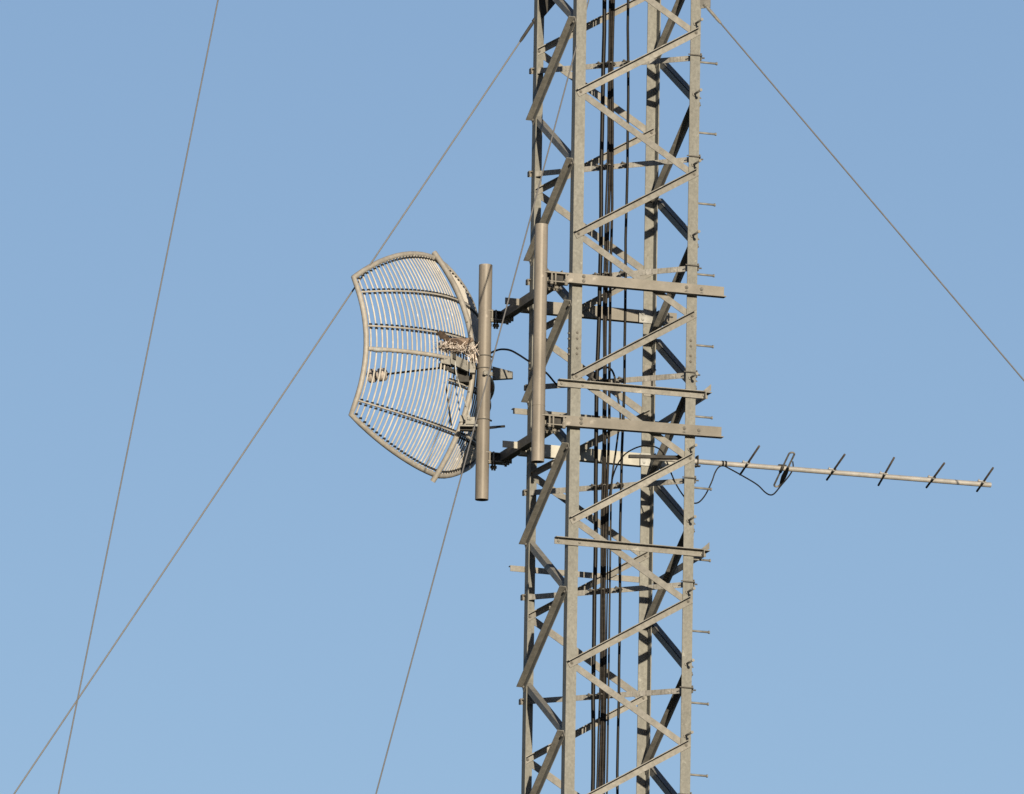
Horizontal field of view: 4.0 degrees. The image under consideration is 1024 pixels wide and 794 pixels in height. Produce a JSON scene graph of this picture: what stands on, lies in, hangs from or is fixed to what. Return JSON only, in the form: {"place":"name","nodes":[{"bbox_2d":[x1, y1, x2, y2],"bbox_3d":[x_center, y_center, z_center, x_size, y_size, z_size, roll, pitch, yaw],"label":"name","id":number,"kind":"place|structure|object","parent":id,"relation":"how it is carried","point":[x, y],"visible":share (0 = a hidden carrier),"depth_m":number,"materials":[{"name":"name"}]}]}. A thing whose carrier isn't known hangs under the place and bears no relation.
{"place":"outdoors","nodes":[
{"label":"outdoors","id":0,"kind":"place"},
{"bbox_2d":[0,0,1023,793],"label":"sky","id":1,"kind":"structure","parent":0,"point":[865,637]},
{"label":"ground","id":2,"kind":"structure","parent":0,"visible":0},
{"bbox_2d":[516,0,717,793],"bbox_3d":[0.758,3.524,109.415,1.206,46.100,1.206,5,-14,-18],"label":"lattice tower","id":3,"kind":"structure","parent":2,"relation":"on","point":[575,167],"depth_m":110.18,"materials":[{"name":"metal"}]},
{"bbox_2d":[58,0,218,793],"bbox_3d":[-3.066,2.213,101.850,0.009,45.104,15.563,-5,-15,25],"label":"guy wire","id":4,"kind":"object","parent":3,"relation":"attached to","point":[137,398],"visible":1,"depth_m":103.14,"materials":[{"name":"grey metal"}]},
{"bbox_2d":[13,18,534,793],"bbox_3d":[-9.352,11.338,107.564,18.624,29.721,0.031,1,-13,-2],"label":"guy wire","id":5,"kind":"object","parent":3,"relation":"attached to","point":[279,398],"visible":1,"depth_m":110.49,"materials":[{"name":"metal"}]},
{"bbox_2d":[375,0,588,793],"bbox_3d":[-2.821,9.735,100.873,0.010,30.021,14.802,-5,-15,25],"label":"guy wire","id":6,"kind":"object","parent":3,"relation":"attached to","point":[476,418],"visible":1,"depth_m":108.10,"materials":[{"name":"grey metal"}]},
{"bbox_2d":[491,348,620,793],"bbox_3d":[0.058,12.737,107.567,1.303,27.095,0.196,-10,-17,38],"label":"coax cable","id":7,"kind":"object","parent":3,"relation":"attached to","point":[591,376],"visible":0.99,"depth_m":109.98,"materials":[{"name":"rubber"}]},
{"bbox_2d":[591,0,606,790],"bbox_3d":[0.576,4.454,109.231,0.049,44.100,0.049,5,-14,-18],"label":"coax cable","id":8,"kind":"object","parent":3,"relation":"attached to","point":[596,406],"visible":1,"depth_m":110.25,"materials":[{"name":"black rubber"}]},
{"bbox_2d":[596,0,610,788],"bbox_3d":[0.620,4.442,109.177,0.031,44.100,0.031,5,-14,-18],"label":"coax cable","id":9,"kind":"object","parent":3,"relation":"attached to","point":[603,401],"visible":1,"depth_m":110.19,"materials":[{"name":"black rubber"}]},
{"bbox_2d":[482,270,725,470],"bbox_3d":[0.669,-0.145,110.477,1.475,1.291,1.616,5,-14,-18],"label":"pipe mount frame","id":10,"kind":"object","parent":3,"relation":"attached to","point":[554,423],"visible":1,"depth_m":110.08,"materials":[{"name":"metal"}]},
{"bbox_2d":[475,264,492,500],"bbox_3d":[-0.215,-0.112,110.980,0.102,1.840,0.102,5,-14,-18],"label":"mounting pole","id":11,"kind":"object","parent":10,"relation":"attached to","point":[483,427],"visible":0.98,"depth_m":110.94,"materials":[{"name":"grey metal"}]},
{"bbox_2d":[349,251,512,482],"bbox_3d":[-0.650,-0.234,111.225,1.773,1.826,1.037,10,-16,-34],"label":"grid dish","id":12,"kind":"object","parent":11,"relation":"attached to","point":[448,363],"visible":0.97,"depth_m":110.85,"materials":[{"name":"metal"}]},
{"bbox_2d":[431,337,478,362],"bbox_3d":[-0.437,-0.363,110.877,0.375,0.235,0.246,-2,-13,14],"label":"bird nest","id":13,"kind":"object","parent":12,"relation":"on","point":[466,349],"visible":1,"depth_m":110.83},
{"bbox_2d":[437,331,474,347],"bbox_3d":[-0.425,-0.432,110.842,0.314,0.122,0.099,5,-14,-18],"label":"dove","id":14,"kind":"object","parent":13,"relation":"on","point":[443,335],"visible":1,"depth_m":110.82,"materials":[{"name":"brown"}]},
{"bbox_2d":[531,223,547,462],"bbox_3d":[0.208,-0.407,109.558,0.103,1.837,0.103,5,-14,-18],"label":"mounting pole","id":15,"kind":"object","parent":10,"relation":"attached to","point":[539,344],"visible":1,"depth_m":109.52,"materials":[{"name":"grey metal"}]},
{"bbox_2d":[598,0,611,787],"bbox_3d":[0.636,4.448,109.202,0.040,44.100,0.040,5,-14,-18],"label":"coax cable","id":16,"kind":"object","parent":3,"relation":"attached to","point":[605,403],"visible":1,"depth_m":110.29,"materials":[{"name":"black rubber"}]},
{"bbox_2d":[601,0,614,785],"bbox_3d":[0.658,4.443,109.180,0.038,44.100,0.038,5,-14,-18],"label":"coax cable","id":17,"kind":"object","parent":3,"relation":"attached to","point":[609,376],"visible":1,"depth_m":110.23,"materials":[{"name":"black rubber"}]},
{"bbox_2d":[509,536,709,583],"bbox_3d":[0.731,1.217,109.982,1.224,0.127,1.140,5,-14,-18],"label":"angle frame","id":18,"kind":"object","parent":3,"relation":"attached to","point":[698,553],"visible":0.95,"depth_m":109.58,"materials":[{"name":"grey metal"}]},
{"bbox_2d":[511,378,711,422],"bbox_3d":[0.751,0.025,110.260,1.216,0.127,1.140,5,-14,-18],"label":"angle frame","id":19,"kind":"object","parent":3,"relation":"attached to","point":[700,395],"visible":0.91,"depth_m":109.83,"materials":[{"name":"grey metal"}]},
{"bbox_2d":[616,0,629,793],"bbox_3d":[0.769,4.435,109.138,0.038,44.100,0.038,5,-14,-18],"label":"coax cable","id":20,"kind":"object","parent":3,"relation":"attached to","point":[623,399],"visible":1,"depth_m":110.19,"materials":[{"name":"black rubber"}]},
{"bbox_2d":[604,445,793,793],"bbox_3d":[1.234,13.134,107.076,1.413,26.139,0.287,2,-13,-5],"label":"coax cable","id":21,"kind":"object","parent":3,"relation":"attached to","point":[608,550],"visible":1,"depth_m":109.89,"materials":[{"name":"black rubber"}]},
{"bbox_2d":[628,445,993,491],"bbox_3d":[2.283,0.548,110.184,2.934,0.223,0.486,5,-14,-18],"label":"yagi antenna","id":22,"kind":"object","parent":3,"relation":"attached to","point":[829,471],"visible":1,"depth_m":110.24,"materials":[{"name":"metal"}]},
{"bbox_2d":[703,3,1023,380],"bbox_3d":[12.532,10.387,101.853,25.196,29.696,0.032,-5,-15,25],"label":"guy wire","id":23,"kind":"object","parent":3,"relation":"attached to","point":[712,13],"visible":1,"depth_m":109.72,"materials":[{"name":"grey metal"}]}
]}

